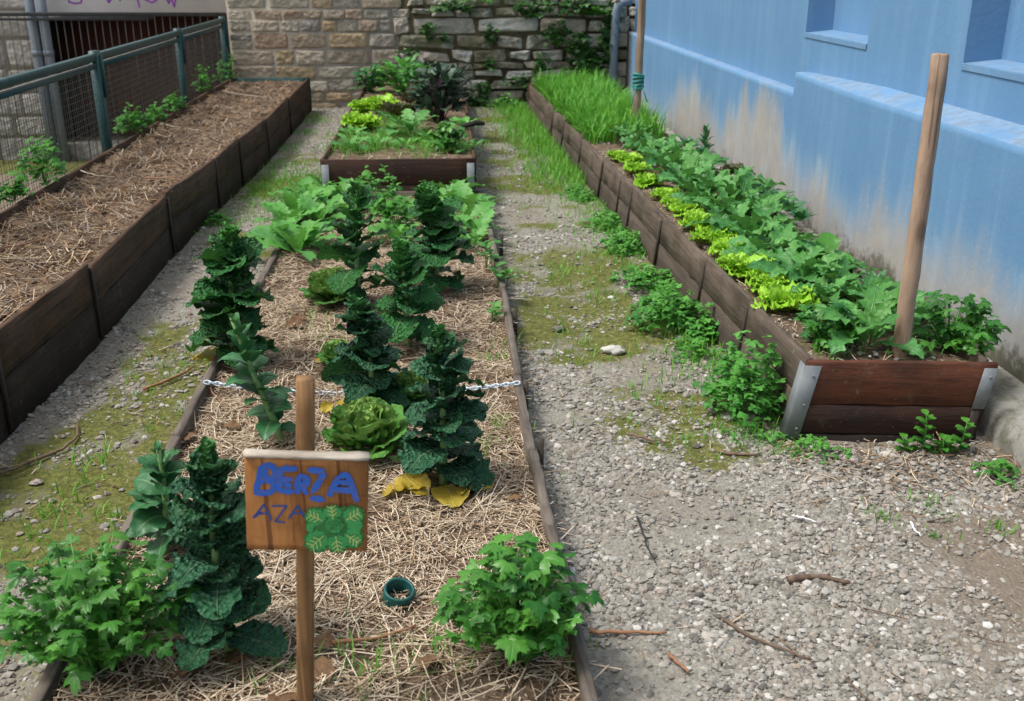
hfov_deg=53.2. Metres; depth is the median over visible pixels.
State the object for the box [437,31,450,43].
ivy patch
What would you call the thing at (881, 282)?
mustard green
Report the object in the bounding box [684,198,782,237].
mustard green
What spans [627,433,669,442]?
stick
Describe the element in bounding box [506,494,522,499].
fallen leaf
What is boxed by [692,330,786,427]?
weed clump
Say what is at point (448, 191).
leafy green
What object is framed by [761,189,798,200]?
young kale
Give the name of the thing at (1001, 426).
concrete kerb
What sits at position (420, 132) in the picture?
leafy green
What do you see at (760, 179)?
mustard green
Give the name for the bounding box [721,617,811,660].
stick
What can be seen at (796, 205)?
young kale
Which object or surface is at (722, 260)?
lettuce
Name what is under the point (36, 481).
stone
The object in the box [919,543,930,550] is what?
stone
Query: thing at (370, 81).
leafy shrub
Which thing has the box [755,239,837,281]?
mustard green
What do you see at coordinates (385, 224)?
leafy green
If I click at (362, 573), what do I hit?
straw mulch
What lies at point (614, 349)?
stone
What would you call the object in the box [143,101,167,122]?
fence weed
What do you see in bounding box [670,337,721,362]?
weed clump
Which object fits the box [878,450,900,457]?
stone
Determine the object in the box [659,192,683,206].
lettuce
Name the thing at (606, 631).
stick
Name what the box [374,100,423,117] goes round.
red lettuce
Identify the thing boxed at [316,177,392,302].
kale plant
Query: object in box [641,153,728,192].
mustard green
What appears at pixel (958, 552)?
stone
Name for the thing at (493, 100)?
ivy patch
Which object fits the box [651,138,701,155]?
mustard green
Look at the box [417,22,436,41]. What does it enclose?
ivy patch
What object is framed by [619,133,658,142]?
mustard green
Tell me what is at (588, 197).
weed clump
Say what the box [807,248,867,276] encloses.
mustard green
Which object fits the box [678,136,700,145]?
young kale
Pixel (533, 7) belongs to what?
ivy patch
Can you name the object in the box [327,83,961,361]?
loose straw
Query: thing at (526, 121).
grass
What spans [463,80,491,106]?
ivy patch
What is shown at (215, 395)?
straw stalk
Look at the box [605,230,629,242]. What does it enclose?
weed clump
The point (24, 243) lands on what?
dry stalk
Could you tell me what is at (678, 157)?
mustard green
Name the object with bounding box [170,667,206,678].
fallen leaf
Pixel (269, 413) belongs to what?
kale plant
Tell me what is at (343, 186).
leafy green
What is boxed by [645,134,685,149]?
mustard green
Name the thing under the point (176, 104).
fence weed
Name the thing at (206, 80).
fence weed
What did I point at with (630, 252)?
weed clump
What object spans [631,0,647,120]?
wooden pole
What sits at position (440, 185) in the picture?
leafy green
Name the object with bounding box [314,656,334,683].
stone
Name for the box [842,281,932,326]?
mustard green
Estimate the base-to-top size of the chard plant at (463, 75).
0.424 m
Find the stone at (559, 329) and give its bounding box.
[551,326,565,332]
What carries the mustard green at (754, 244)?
on the soil at (946, 356)
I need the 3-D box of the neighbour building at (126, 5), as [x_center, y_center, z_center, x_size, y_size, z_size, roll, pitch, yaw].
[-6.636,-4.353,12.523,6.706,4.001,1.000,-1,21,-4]
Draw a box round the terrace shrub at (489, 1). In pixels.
[457,0,533,3]
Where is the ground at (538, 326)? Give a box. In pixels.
[0,106,1023,700]
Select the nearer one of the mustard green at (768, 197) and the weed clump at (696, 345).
the weed clump at (696, 345)
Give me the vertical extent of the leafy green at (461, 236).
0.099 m
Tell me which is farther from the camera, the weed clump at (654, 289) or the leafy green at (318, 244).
the leafy green at (318, 244)
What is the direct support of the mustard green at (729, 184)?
on the soil at (946, 356)
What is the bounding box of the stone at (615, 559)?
[608,556,622,562]
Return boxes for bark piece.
[787,574,849,583]
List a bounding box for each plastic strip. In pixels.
[796,515,816,521]
[909,521,920,536]
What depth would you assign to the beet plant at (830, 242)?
4.75 m
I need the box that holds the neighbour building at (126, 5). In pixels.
[0,0,232,159]
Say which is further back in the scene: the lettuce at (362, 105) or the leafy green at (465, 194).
the lettuce at (362, 105)
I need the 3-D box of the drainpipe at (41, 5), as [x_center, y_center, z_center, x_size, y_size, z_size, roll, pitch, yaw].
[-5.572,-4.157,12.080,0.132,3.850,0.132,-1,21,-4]
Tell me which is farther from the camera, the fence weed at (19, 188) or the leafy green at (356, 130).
the leafy green at (356, 130)
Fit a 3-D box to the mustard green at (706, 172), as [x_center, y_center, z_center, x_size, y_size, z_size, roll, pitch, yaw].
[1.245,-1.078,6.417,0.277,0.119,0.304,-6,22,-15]
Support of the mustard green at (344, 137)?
on the soil at (461, 114)
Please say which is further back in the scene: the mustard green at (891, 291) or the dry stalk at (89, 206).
the dry stalk at (89, 206)
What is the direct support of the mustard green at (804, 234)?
on the soil at (946, 356)
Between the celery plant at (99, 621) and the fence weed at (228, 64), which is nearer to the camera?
the celery plant at (99, 621)
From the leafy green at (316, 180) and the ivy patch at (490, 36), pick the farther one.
the ivy patch at (490, 36)
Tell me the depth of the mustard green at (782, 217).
5.30 m
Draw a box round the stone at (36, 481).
[29,478,42,485]
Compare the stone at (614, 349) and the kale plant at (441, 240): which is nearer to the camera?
the stone at (614, 349)
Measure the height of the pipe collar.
0.087 m
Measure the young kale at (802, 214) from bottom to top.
0.076 m
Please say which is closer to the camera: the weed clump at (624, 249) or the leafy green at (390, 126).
the weed clump at (624, 249)
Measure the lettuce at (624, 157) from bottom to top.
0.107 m
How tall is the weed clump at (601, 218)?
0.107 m
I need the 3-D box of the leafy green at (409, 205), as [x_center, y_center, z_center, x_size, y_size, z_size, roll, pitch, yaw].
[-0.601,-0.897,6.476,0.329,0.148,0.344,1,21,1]
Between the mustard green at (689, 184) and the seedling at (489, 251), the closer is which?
the seedling at (489, 251)
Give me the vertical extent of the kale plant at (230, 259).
0.621 m
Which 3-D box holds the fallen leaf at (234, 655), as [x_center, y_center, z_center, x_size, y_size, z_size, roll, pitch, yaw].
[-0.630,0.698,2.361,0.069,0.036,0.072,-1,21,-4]
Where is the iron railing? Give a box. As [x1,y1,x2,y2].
[0,12,226,163]
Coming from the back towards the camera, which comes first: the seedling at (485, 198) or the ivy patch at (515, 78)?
the ivy patch at (515, 78)
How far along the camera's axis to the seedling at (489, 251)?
5.32 m
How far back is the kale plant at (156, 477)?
2.72 m
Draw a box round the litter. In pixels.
[0,300,1023,700]
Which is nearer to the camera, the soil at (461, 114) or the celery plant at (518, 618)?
the celery plant at (518, 618)
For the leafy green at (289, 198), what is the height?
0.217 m
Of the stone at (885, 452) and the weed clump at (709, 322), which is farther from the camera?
the weed clump at (709, 322)
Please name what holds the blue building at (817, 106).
on the ground at (538, 326)
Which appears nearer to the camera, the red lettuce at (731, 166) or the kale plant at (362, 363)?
the kale plant at (362, 363)
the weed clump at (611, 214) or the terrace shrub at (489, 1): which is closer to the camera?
the weed clump at (611, 214)
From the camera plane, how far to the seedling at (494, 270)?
5.00 m
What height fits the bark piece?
0.023 m
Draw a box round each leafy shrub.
[346,61,390,91]
[368,53,430,94]
[408,59,439,84]
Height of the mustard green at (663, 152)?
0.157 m
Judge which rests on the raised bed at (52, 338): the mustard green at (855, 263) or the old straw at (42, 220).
the old straw at (42, 220)
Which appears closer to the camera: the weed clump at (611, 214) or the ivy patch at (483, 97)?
the weed clump at (611, 214)
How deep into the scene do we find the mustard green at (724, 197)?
5.55 m
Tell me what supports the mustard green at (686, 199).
on the soil at (946, 356)
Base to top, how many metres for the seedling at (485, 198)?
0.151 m
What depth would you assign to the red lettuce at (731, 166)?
6.85 m
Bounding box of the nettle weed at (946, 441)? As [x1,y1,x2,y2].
[894,409,975,455]
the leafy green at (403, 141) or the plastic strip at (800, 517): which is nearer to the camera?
the plastic strip at (800, 517)
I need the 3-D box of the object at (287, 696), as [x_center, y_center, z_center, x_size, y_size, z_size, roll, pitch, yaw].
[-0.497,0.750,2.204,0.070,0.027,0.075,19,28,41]
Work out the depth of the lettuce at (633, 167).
6.76 m
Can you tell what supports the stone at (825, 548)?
on the ground at (538, 326)
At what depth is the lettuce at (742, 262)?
4.54 m
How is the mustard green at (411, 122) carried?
on the soil at (461, 114)
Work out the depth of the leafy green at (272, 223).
5.79 m
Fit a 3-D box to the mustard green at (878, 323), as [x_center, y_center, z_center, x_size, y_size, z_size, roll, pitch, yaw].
[1.295,-0.102,3.767,0.503,0.190,0.455,19,28,40]
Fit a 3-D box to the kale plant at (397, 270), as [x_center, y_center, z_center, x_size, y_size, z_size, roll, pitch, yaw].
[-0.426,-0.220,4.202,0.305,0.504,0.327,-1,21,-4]
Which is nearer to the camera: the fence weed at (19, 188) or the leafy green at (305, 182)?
the fence weed at (19, 188)
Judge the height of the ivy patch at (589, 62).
0.651 m
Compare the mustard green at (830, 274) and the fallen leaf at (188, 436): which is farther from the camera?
the mustard green at (830, 274)
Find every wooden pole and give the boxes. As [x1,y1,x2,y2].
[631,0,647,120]
[892,53,948,357]
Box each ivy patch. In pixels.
[395,45,419,57]
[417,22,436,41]
[427,0,474,13]
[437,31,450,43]
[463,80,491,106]
[480,57,495,70]
[482,23,501,44]
[488,95,509,106]
[501,73,529,89]
[511,0,553,19]
[532,52,553,71]
[534,13,578,47]
[549,0,595,16]
[564,31,597,61]
[571,43,610,81]
[585,4,611,15]
[594,0,619,64]
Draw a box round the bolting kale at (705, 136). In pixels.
[697,123,718,161]
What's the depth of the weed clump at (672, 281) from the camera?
5.22 m
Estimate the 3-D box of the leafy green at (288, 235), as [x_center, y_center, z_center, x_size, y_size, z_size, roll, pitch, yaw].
[-1.201,-0.622,5.614,0.572,0.191,0.535,10,23,25]
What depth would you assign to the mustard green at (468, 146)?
7.38 m
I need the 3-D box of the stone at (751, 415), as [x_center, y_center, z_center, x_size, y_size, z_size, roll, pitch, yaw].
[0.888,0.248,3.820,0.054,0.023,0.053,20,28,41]
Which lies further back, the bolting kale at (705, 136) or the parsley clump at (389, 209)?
the bolting kale at (705, 136)
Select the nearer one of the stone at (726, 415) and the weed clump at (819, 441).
the weed clump at (819, 441)
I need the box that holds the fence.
[0,16,230,210]
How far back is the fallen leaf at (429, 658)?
2.33 m
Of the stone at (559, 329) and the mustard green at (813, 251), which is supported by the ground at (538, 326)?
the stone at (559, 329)
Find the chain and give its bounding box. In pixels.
[203,380,520,394]
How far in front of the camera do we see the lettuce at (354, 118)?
8.25 m
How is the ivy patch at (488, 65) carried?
attached to the stone wall
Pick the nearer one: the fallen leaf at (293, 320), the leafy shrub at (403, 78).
the fallen leaf at (293, 320)
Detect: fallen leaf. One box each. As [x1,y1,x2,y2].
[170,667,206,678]
[182,432,196,440]
[221,419,238,428]
[224,648,246,663]
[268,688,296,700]
[286,317,305,327]
[292,314,305,319]
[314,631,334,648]
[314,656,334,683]
[320,400,332,412]
[382,483,409,497]
[401,473,430,495]
[416,654,435,668]
[453,483,473,494]
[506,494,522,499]
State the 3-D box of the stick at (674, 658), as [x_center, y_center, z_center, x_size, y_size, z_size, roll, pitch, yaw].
[0.403,0.755,2.469,0.011,0.014,0.080,-11,24,-27]
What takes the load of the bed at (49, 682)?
on the ground at (538, 326)
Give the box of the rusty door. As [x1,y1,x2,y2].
[54,16,232,136]
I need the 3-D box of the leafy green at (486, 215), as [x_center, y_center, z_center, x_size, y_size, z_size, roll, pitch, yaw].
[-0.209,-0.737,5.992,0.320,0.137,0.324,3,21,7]
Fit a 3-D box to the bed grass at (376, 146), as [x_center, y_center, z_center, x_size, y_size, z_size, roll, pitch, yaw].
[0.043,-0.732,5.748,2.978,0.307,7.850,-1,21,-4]
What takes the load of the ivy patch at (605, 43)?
attached to the stone wall
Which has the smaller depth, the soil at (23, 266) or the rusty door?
the soil at (23, 266)
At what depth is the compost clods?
6.34 m
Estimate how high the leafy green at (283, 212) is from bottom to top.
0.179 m
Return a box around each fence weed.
[0,171,32,202]
[8,135,67,185]
[112,102,156,132]
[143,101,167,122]
[160,90,188,111]
[190,64,216,92]
[212,47,241,81]
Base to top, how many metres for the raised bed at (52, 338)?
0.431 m
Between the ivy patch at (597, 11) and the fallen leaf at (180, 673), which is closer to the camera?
the fallen leaf at (180, 673)
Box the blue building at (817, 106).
[625,0,1023,382]
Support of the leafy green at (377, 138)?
on the soil at (461, 114)
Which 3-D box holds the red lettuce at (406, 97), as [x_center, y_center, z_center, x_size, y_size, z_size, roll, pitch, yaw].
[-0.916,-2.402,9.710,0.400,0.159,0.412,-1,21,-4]
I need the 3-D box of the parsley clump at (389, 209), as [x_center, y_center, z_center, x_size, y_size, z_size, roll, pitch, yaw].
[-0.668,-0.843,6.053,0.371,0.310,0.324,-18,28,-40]
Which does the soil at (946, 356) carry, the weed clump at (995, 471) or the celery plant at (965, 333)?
the celery plant at (965, 333)
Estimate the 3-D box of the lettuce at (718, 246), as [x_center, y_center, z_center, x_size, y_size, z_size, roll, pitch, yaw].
[1.047,-0.488,4.881,0.212,0.108,0.235,15,25,34]
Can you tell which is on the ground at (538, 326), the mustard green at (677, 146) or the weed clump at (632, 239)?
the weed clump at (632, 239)
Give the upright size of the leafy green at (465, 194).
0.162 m
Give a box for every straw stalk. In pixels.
[209,385,225,403]
[281,251,316,255]
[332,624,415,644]
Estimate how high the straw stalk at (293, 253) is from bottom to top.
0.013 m
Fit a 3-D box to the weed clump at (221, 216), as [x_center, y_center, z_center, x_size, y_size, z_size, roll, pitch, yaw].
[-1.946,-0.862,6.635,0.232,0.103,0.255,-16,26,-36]
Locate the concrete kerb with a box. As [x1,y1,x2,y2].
[642,113,1023,469]
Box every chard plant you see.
[405,62,471,121]
[440,63,472,100]
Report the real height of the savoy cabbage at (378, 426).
0.174 m
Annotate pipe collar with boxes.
[382,577,414,610]
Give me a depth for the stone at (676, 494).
3.26 m
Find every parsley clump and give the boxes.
[359,164,405,213]
[364,183,417,232]
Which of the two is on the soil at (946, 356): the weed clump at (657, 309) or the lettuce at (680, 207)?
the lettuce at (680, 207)
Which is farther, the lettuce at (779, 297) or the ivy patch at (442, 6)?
the ivy patch at (442, 6)
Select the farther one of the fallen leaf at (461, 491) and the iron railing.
the iron railing
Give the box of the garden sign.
[243,375,369,700]
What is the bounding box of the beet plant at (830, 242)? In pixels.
[801,232,852,260]
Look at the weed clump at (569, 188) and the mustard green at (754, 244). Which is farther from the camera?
the weed clump at (569, 188)
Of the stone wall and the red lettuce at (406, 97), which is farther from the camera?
the stone wall
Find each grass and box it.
[0,97,1020,586]
[216,108,944,700]
[530,65,675,143]
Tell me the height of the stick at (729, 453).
0.019 m
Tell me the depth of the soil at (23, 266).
5.77 m
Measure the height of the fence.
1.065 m
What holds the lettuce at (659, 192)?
on the soil at (946, 356)
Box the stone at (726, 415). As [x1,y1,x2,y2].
[718,412,735,419]
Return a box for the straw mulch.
[32,193,621,700]
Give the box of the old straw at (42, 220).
[0,78,301,322]
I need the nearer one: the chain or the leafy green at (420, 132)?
the chain
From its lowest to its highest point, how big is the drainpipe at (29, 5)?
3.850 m
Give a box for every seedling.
[476,196,494,201]
[476,241,502,270]
[485,301,504,323]
[487,259,516,288]
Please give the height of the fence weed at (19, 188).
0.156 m
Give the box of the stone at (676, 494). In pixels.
[669,492,682,497]
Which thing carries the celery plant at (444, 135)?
on the soil at (461, 114)
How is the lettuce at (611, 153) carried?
on the soil at (946, 356)
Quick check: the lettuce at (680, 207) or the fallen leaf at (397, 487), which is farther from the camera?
the lettuce at (680, 207)
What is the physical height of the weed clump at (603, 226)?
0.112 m
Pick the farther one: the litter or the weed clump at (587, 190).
the weed clump at (587, 190)
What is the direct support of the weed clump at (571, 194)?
on the ground at (538, 326)
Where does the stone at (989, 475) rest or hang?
on the ground at (538, 326)
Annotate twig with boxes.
[636,516,655,562]
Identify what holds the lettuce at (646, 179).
on the soil at (946, 356)
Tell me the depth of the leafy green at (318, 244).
5.77 m
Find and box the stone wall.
[226,0,635,108]
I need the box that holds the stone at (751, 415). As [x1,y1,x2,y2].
[747,413,756,418]
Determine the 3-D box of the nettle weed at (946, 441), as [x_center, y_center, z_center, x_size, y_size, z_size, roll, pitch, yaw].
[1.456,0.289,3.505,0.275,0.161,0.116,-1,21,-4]
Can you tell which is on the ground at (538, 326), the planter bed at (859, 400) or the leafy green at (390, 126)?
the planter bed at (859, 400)
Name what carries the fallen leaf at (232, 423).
on the straw mulch
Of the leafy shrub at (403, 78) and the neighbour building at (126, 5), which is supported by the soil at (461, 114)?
the leafy shrub at (403, 78)
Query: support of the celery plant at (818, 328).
on the soil at (946, 356)
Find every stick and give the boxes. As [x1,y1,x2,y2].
[0,462,28,474]
[28,423,78,462]
[143,365,194,390]
[589,628,666,634]
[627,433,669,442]
[668,652,689,673]
[718,449,761,455]
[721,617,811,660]
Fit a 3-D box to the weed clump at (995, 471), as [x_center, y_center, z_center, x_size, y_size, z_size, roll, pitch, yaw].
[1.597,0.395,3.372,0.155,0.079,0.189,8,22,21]
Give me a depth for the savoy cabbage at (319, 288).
4.75 m
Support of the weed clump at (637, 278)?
on the ground at (538, 326)
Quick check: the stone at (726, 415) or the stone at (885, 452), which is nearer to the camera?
the stone at (885, 452)
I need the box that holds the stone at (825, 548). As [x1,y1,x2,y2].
[822,546,833,550]
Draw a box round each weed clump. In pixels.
[202,210,235,225]
[481,92,525,109]
[556,180,592,195]
[559,185,594,200]
[567,188,589,197]
[573,191,596,203]
[575,192,598,202]
[580,207,621,225]
[584,216,617,232]
[591,209,619,227]
[591,239,630,258]
[592,229,644,253]
[603,223,629,234]
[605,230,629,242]
[608,263,671,290]
[622,242,639,256]
[622,278,715,338]
[628,293,671,314]
[639,278,676,298]
[645,279,677,290]
[651,308,694,327]
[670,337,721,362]
[673,329,710,352]
[685,314,718,346]
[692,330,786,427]
[725,417,794,447]
[782,433,851,463]
[886,340,927,355]
[970,458,1020,488]
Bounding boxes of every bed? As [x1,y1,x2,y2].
[0,78,311,444]
[29,190,599,700]
[320,78,475,191]
[527,83,998,443]
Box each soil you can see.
[0,81,302,323]
[327,83,476,162]
[534,87,971,361]
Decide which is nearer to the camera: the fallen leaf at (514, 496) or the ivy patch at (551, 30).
the fallen leaf at (514, 496)
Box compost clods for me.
[0,80,298,317]
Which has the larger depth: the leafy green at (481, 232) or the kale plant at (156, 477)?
the leafy green at (481, 232)
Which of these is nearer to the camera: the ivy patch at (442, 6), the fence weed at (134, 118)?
the fence weed at (134, 118)
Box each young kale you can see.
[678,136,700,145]
[752,184,782,193]
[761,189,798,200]
[778,194,805,211]
[784,207,819,220]
[857,269,887,279]
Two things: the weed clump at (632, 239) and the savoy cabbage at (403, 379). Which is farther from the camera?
the weed clump at (632, 239)
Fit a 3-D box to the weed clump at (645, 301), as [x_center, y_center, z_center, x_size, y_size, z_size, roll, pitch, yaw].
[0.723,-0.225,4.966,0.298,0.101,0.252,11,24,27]
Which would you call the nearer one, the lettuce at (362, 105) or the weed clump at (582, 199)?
the weed clump at (582, 199)
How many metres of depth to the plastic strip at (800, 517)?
3.10 m
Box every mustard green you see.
[331,133,371,150]
[373,108,439,135]
[452,139,485,152]
[607,120,654,142]
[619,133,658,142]
[620,137,681,156]
[636,143,672,166]
[639,147,722,173]
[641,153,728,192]
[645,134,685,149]
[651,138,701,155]
[661,174,717,195]
[668,187,737,212]
[684,164,775,195]
[684,184,760,224]
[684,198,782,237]
[691,168,730,179]
[699,172,785,202]
[706,209,802,240]
[718,186,798,215]
[721,224,818,255]
[746,247,855,283]
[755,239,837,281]
[761,224,816,241]
[769,212,801,227]
[789,275,855,305]
[799,257,882,296]
[805,285,934,358]
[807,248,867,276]
[817,269,899,309]
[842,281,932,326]
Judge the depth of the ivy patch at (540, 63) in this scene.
11.72 m
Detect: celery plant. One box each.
[0,531,200,697]
[423,120,468,151]
[430,532,606,665]
[793,302,867,352]
[912,290,1011,357]
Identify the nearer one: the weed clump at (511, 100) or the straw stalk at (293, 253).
the straw stalk at (293, 253)
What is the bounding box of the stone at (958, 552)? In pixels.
[954,550,963,555]
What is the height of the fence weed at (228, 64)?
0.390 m
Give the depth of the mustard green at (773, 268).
4.43 m
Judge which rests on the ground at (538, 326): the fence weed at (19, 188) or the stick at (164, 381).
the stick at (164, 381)
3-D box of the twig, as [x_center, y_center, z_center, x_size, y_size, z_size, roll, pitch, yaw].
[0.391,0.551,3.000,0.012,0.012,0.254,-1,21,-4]
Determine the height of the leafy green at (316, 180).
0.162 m
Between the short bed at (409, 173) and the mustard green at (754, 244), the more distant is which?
the short bed at (409, 173)
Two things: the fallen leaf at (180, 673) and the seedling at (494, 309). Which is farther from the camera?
the seedling at (494, 309)
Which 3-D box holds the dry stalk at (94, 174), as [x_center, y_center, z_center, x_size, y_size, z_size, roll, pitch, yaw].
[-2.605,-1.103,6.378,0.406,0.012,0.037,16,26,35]
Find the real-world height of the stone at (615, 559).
0.018 m
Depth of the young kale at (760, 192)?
6.25 m
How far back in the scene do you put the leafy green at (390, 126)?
8.16 m
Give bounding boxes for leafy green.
[245,218,343,260]
[247,217,313,241]
[254,201,318,228]
[266,187,325,224]
[273,192,345,231]
[274,178,335,203]
[282,184,337,209]
[298,219,334,247]
[303,173,338,185]
[316,194,348,213]
[317,177,371,201]
[338,125,371,136]
[357,133,392,143]
[363,219,419,240]
[373,123,400,130]
[390,137,419,147]
[394,196,415,212]
[407,129,438,139]
[417,183,473,204]
[423,175,485,198]
[439,179,494,207]
[449,116,479,129]
[450,200,495,228]
[454,208,504,233]
[460,226,488,238]
[461,224,502,246]
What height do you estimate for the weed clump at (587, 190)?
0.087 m
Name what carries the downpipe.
on the ground at (538, 326)
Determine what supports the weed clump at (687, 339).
on the ground at (538, 326)
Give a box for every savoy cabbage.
[299,266,366,304]
[315,339,347,363]
[321,396,408,458]
[391,370,427,405]
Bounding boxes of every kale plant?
[124,440,191,560]
[157,436,287,670]
[184,221,279,368]
[217,312,295,443]
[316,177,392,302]
[321,292,412,407]
[369,236,444,347]
[390,323,494,507]
[405,181,473,292]
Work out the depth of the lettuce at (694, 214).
5.35 m
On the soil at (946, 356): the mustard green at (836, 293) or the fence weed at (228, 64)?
the mustard green at (836, 293)
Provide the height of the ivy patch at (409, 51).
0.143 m
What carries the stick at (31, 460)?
on the ground at (538, 326)
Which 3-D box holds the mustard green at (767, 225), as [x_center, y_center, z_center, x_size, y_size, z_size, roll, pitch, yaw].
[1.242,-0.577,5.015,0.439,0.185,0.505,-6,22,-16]
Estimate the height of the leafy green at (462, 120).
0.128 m
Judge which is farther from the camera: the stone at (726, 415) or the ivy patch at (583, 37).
the ivy patch at (583, 37)
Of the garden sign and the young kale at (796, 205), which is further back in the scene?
the young kale at (796, 205)
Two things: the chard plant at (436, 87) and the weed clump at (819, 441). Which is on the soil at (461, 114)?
the chard plant at (436, 87)
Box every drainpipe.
[24,0,58,158]
[35,0,69,161]
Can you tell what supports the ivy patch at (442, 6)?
attached to the stone wall
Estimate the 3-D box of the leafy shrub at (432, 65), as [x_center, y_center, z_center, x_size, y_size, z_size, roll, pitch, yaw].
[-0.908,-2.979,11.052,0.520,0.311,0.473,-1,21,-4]
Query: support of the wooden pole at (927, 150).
on the soil at (946, 356)
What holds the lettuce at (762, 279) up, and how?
on the soil at (946, 356)
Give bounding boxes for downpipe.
[609,0,631,92]
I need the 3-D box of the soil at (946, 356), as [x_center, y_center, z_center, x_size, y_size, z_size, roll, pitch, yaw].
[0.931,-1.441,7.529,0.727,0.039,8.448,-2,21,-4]
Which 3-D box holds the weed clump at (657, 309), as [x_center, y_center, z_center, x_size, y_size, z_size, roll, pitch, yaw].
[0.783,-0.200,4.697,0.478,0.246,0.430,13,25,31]
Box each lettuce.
[339,110,382,130]
[347,97,379,112]
[367,92,401,110]
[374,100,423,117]
[397,88,422,104]
[606,149,626,158]
[614,151,643,163]
[623,158,651,173]
[633,171,663,188]
[648,186,680,198]
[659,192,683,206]
[668,199,703,216]
[677,208,711,230]
[689,223,736,244]
[707,234,744,256]
[715,251,745,272]
[717,162,743,174]
[725,252,780,279]
[745,271,790,292]
[751,279,820,311]
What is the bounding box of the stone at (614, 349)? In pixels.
[600,345,626,354]
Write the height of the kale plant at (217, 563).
0.578 m
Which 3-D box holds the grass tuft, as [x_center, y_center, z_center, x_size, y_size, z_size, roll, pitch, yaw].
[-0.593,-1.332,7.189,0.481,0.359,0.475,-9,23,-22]
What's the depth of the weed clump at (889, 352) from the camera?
3.68 m
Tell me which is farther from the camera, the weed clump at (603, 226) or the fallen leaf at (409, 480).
the weed clump at (603, 226)
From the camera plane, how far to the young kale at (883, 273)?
4.51 m
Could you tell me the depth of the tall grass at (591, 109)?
8.85 m
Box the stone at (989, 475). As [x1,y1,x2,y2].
[980,470,992,478]
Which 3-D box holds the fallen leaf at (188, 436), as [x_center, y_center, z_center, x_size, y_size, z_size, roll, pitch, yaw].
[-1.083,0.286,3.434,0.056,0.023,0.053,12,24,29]
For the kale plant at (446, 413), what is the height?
0.574 m
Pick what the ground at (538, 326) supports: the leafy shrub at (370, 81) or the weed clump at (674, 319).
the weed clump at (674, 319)
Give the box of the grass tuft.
[395,137,444,157]
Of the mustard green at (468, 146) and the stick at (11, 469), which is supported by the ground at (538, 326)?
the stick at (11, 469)
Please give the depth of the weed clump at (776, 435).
3.63 m
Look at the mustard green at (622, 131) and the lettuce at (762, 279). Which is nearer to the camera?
the lettuce at (762, 279)
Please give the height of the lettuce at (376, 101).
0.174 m
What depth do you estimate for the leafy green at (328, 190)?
6.60 m
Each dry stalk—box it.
[1,235,53,249]
[80,170,114,177]
[84,194,100,213]
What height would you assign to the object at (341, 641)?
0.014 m
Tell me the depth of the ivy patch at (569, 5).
11.54 m
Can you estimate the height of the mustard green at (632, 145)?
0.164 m

